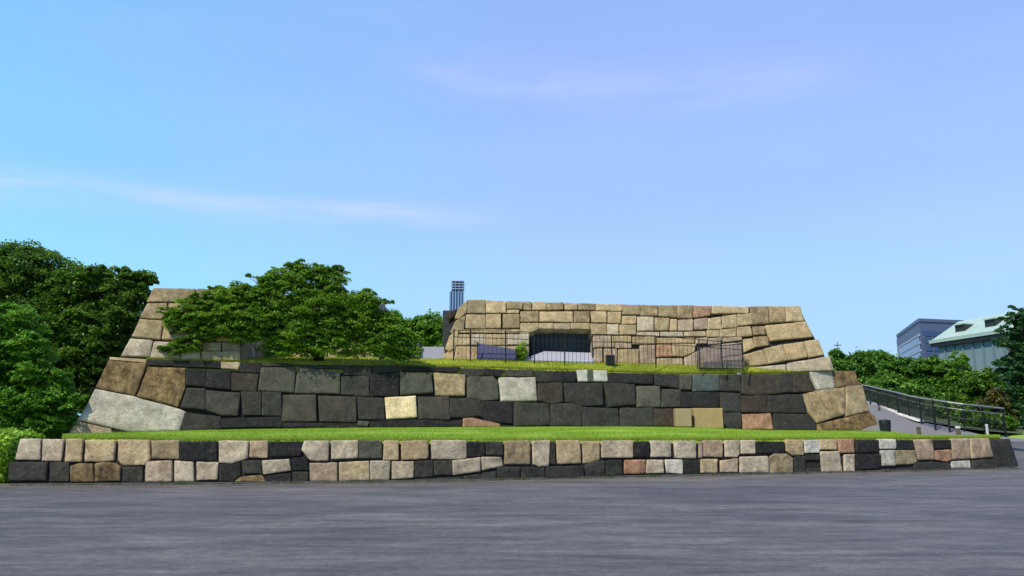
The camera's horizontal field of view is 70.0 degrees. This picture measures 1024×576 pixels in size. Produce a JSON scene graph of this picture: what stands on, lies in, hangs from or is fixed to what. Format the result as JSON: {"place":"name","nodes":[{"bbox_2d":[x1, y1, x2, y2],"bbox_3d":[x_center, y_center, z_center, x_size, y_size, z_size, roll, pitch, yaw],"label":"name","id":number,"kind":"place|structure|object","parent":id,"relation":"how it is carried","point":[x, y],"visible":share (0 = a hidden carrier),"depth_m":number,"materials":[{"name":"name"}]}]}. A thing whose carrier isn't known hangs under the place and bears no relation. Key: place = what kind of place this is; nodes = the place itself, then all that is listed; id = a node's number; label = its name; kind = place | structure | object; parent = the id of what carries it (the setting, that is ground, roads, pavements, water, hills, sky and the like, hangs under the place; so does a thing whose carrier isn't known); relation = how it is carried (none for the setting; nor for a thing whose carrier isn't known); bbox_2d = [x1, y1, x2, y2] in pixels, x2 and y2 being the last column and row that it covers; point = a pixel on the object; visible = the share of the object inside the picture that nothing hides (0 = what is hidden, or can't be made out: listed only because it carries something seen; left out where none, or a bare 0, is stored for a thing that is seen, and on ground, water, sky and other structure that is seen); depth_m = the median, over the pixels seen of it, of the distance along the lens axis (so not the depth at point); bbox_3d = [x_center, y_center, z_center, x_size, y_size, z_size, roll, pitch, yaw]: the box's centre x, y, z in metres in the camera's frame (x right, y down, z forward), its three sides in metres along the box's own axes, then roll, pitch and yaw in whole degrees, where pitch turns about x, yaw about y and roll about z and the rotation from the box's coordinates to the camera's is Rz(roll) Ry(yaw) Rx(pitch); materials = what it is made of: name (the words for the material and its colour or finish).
{"place":"outdoors","nodes":[
{"label":"outdoors","id":0,"kind":"place"},
{"bbox_2d":[449,281,464,309],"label":"skyscraper","id":1,"kind":"structure","parent":0,"point":[456,299],"depth_m":527.41,"materials":[{"name":"blue glass"}]},
{"bbox_2d":[146,355,808,378],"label":"terrace lawn","id":2,"kind":"structure","parent":0,"point":[503,374],"depth_m":39.21,"materials":[{"name":"green plant"}]},
{"bbox_2d":[156,258,422,362],"bbox_3d":[-10.826,1.077,36.656,12.862,5.274,2.788,3,-11,-17],"label":"spreading tree","id":3,"kind":"object","parent":2,"relation":"on","point":[297,320],"visible":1,"depth_m":36.18,"materials":[{"name":"green plant"}]},
{"bbox_2d":[420,346,444,358],"bbox_3d":[-4.430,3.691,40.837,1.420,0.980,0.263,3,-11,-15],"label":"barrier panel","id":4,"kind":"object","parent":2,"relation":"on","point":[434,352],"visible":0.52,"depth_m":40.82,"materials":[{"name":"paint"}]},
{"bbox_2d":[477,342,516,360],"bbox_3d":[-0.846,3.600,40.667,2.215,1.172,0.329,1,-10,-7],"label":"barrier panel","id":5,"kind":"object","parent":2,"relation":"on","point":[484,351],"visible":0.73,"depth_m":40.60,"materials":[{"name":"blue paint"}]},
{"bbox_2d":[514,340,527,360],"bbox_3d":[0.451,3.600,41.016,0.931,1.477,0.821,0,-10,0],"label":"shrub","id":6,"kind":"object","parent":2,"relation":"on","point":[521,354],"visible":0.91,"depth_m":40.88,"materials":[{"name":"green plant"}]},
{"bbox_2d":[453,329,743,370],"bbox_3d":[4.994,3.479,40.731,16.517,2.093,0.082,1,-10,-7],"label":"terrace railing","id":7,"kind":"object","parent":2,"relation":"on","point":[611,342],"visible":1,"depth_m":40.84,"materials":[{"name":"metal"}]},
{"bbox_2d":[605,355,614,364],"bbox_3d":[5.538,4.045,41.207,0.529,0.604,0.410,0,-10,0],"label":"utility box","id":8,"kind":"object","parent":2,"relation":"on","point":[608,359],"visible":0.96,"depth_m":41.03,"materials":[{"name":"paint"}]},
{"bbox_2d":[697,344,742,368],"bbox_3d":[12.019,3.919,42.145,3.011,1.524,0.448,2,-10,-9],"label":"screen","id":9,"kind":"object","parent":2,"relation":"on","point":[725,360],"visible":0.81,"depth_m":42.12,"materials":[{"name":"paint"}]},
{"bbox_2d":[0,468,1023,575],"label":"road","id":10,"kind":"structure","parent":0,"point":[966,522],"depth_m":11.06,"materials":[{"name":"grey asphalt"}]},
{"bbox_2d":[7,466,1014,488],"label":"weeds","id":11,"kind":"object","parent":10,"relation":"on","point":[377,481],"visible":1,"depth_m":19.59,"materials":[{"name":"green plant"}]},
{"bbox_2d":[0,0,1023,415],"label":"sky","id":12,"kind":"structure","parent":0,"point":[857,165],"materials":[{"name":"blue"}]},
{"bbox_2d":[62,426,1001,443],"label":"lawn","id":13,"kind":"structure","parent":0,"point":[485,432],"depth_m":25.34,"materials":[{"name":"green plant"}]},
{"bbox_2d":[69,357,877,433],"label":"stone wall","id":14,"kind":"structure","parent":13,"relation":"on","point":[131,395],"depth_m":37.11,"materials":[{"name":"black stone"}]},
{"bbox_2d":[120,288,390,359],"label":"stone wall","id":15,"kind":"structure","parent":14,"relation":"on","point":[151,333],"depth_m":35.35,"materials":[{"name":"beige stone"}]},
{"bbox_2d":[443,300,833,371],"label":"stone wall","id":16,"kind":"structure","parent":14,"relation":"on","point":[776,337],"depth_m":43.01,"materials":[{"name":"beige stone"}]},
{"bbox_2d":[529,335,581,356],"bbox_3d":[3.163,3.569,45.411,4.872,2.911,1.734,0,-10,0],"label":"doorway back","id":17,"kind":"structure","parent":16,"relation":"in","point":[535,335],"depth_m":45.13,"materials":[{"name":"stone"}]},
{"bbox_2d":[673,408,691,427],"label":"cut stone block","id":18,"kind":"structure","parent":13,"relation":"on","point":[682,417],"depth_m":39.08,"materials":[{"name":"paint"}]},
{"bbox_2d":[691,408,723,427],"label":"cut stone block","id":19,"kind":"structure","parent":13,"relation":"on","point":[707,417],"depth_m":39.31,"materials":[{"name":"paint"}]},
{"bbox_2d":[879,419,890,431],"bbox_3d":[19.804,7.309,38.819,0.604,0.660,0.620,0,-10,0],"label":"litter bin","id":20,"kind":"object","parent":13,"relation":"on","point":[885,425],"visible":0.92,"depth_m":38.60,"materials":[{"name":"metal"}]},
{"bbox_2d":[916,427,920,433],"bbox_3d":[18.562,6.565,33.364,0.197,0.470,0.207,0,-10,0],"label":"bollard","id":21,"kind":"object","parent":13,"relation":"on","point":[918,429],"visible":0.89,"depth_m":33.30,"materials":[{"name":"grey stone"}]},
{"bbox_2d":[955,426,960,434],"bbox_3d":[17.968,5.802,29.438,0.197,0.470,0.207,0,-10,0],"label":"bollard","id":22,"kind":"object","parent":13,"relation":"on","point":[958,431],"visible":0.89,"depth_m":29.39,"materials":[{"name":"stone"}]},
{"bbox_2d":[985,424,988,434],"bbox_3d":[19.775,5.905,30.435,0.109,0.470,0.115,0,-10,0],"label":"bollard","id":23,"kind":"object","parent":13,"relation":"on","point":[987,430],"visible":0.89,"depth_m":30.41,"materials":[{"name":"stone"}]},
{"bbox_2d":[896,318,963,424],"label":"office building","id":24,"kind":"structure","parent":0,"point":[915,337],"depth_m":208.57,"materials":[{"name":"blue glass"}]},
{"bbox_2d":[862,403,1023,441],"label":"path","id":25,"kind":"structure","parent":0,"point":[901,424],"depth_m":40.58,"materials":[{"name":"grey concrete"}]},
{"bbox_2d":[867,401,924,421],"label":"stone kerb","id":26,"kind":"structure","parent":25,"relation":"on","point":[906,416],"depth_m":45.85,"materials":[{"name":"white stone"}]},
{"bbox_2d":[861,384,1006,436],"bbox_3d":[26.011,7.447,46.241,3.441,3.736,22.388,-3,-11,16],"label":"park fence","id":27,"kind":"object","parent":25,"relation":"on","point":[896,397],"visible":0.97,"depth_m":39.09,"materials":[{"name":"metal"}]},
{"bbox_2d":[882,403,1023,433],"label":"bank","id":28,"kind":"structure","parent":0,"point":[1020,430],"depth_m":43.04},
{"bbox_2d":[862,382,884,395],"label":"shrub","id":29,"kind":"object","parent":28,"relation":"on","point":[877,386],"visible":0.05,"depth_m":71.04,"materials":[{"name":"green plant"}]},
{"bbox_2d":[865,387,910,405],"bbox_3d":[31.716,9.654,61.251,4.345,2.765,3.236,-4,-11,20],"label":"shrub","id":30,"kind":"object","parent":28,"relation":"on","point":[895,390],"visible":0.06,"depth_m":61.16,"materials":[{"name":"green plant"}]},
{"bbox_2d":[891,394,943,422],"bbox_3d":[29.635,8.927,53.276,4.252,2.462,2.692,0,-10,0],"label":"shrub","id":31,"kind":"object","parent":28,"relation":"on","point":[917,401],"visible":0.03,"depth_m":53.12,"materials":[{"name":"green plant"}]},
{"bbox_2d":[924,399,974,429],"bbox_3d":[27.931,8.189,46.329,3.360,2.397,2.748,-7,-12,32],"label":"shrub","id":32,"kind":"object","parent":28,"relation":"on","point":[951,411],"visible":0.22,"depth_m":45.91,"materials":[{"name":"green plant"}]},
{"bbox_2d":[944,350,972,393],"bbox_3d":[36.708,8.734,59.410,2.779,7.519,2.143,0,-10,0],"label":"slender tree","id":33,"kind":"object","parent":28,"relation":"on","point":[954,374],"visible":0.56,"depth_m":59.60,"materials":[{"name":"green plant"}]},
{"bbox_2d":[929,311,1018,383],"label":"hall building","id":34,"kind":"structure","parent":0,"point":[971,338],"depth_m":119.62,"materials":[{"name":"green metal"}]},
{"bbox_2d":[968,430,1023,438],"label":"side lawn","id":35,"kind":"structure","parent":0,"point":[1011,435],"depth_m":38.70,"materials":[{"name":"green plant"}]},
{"bbox_2d":[953,405,1020,431],"bbox_3d":[26.830,7.587,41.242,3.435,1.954,2.326,0,-10,0],"label":"shrub","id":36,"kind":"object","parent":35,"relation":"on","point":[1011,423],"visible":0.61,"depth_m":40.90,"materials":[{"name":"green plant"}]},
{"bbox_2d":[975,388,1017,418],"bbox_3d":[30.016,7.677,45.303,2.412,2.988,1.519,0,-10,0],"label":"reddish shrub","id":37,"kind":"object","parent":35,"relation":"on","point":[993,398],"visible":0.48,"depth_m":45.26,"materials":[{"name":"brown plant"}]},
{"bbox_2d":[991,305,1023,428],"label":"broadleaf tree","id":38,"kind":"object","parent":35,"relation":"on","point":[1014,374],"visible":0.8,"depth_m":46.77,"materials":[{"name":"green plant"}]},
{"bbox_2d":[1011,441,1023,468],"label":"road apron","id":39,"kind":"object","parent":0,"point":[1018,448],"visible":0.12,"depth_m":29.66,"materials":[{"name":"grey asphalt"}]},
{"label":"ground","id":40,"kind":"structure","parent":0,"visible":0},
{"bbox_2d":[0,427,44,483],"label":"clipped hedge","id":41,"kind":"object","parent":40,"relation":"on","point":[9,440],"visible":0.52,"depth_m":19.01,"materials":[{"name":"green plant"}]},
{"bbox_2d":[0,301,88,438],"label":"maple tree","id":42,"kind":"object","parent":40,"relation":"on","point":[28,387],"visible":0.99,"depth_m":32.39,"materials":[{"name":"green plant"}]},
{"bbox_2d":[38,427,70,438],"bbox_3d":[-22.321,7.199,35.340,2.383,1.742,1.650,0,-10,0],"label":"shrub","id":43,"kind":"object","parent":40,"relation":"on","point":[66,431],"visible":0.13,"depth_m":34.90,"materials":[{"name":"green plant"}]},
{"bbox_2d":[0,239,159,429],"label":"dark broadleaf tree","id":44,"kind":"object","parent":40,"relation":"on","point":[91,314],"visible":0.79,"depth_m":43.45,"materials":[{"name":"green plant"}]},
{"bbox_2d":[74,385,95,415],"bbox_3d":[-37.381,8.781,61.361,10.613,8.120,6.869,0,-10,0],"label":"broadleaf tree","id":45,"kind":"object","parent":40,"relation":"on","point":[78,412],"visible":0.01,"depth_m":60.79,"materials":[{"name":"green plant"}]},
{"bbox_2d":[388,308,442,346],"bbox_3d":[-9.142,7.209,61.602,9.162,11.299,4.870,0,-10,0],"label":"round tree","id":46,"kind":"object","parent":40,"relation":"on","point":[428,328],"visible":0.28,"depth_m":61.50,"materials":[{"name":"green plant"}]},
{"bbox_2d":[8,438,1017,485],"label":"stone wall","id":47,"kind":"structure","parent":40,"relation":"on","point":[41,462],"depth_m":19.62,"materials":[{"name":"beige stone"}]},
{"bbox_2d":[828,347,898,383],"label":"broadleaf tree","id":48,"kind":"object","parent":40,"relation":"on","point":[861,363],"visible":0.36,"depth_m":86.45,"materials":[{"name":"green plant"}]},
{"bbox_2d":[864,356,930,394],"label":"broadleaf tree","id":49,"kind":"object","parent":40,"relation":"on","point":[894,374],"visible":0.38,"depth_m":78.75,"materials":[{"name":"green plant"}]},
{"bbox_2d":[900,355,965,400],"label":"broadleaf tree","id":50,"kind":"object","parent":40,"relation":"on","point":[930,383],"visible":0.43,"depth_m":70.76,"materials":[{"name":"green plant"}]},
{"bbox_2d":[940,366,1022,413],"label":"broadleaf tree","id":51,"kind":"object","parent":40,"relation":"on","point":[974,387],"visible":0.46,"depth_m":56.93,"materials":[{"name":"green plant"}]}
]}

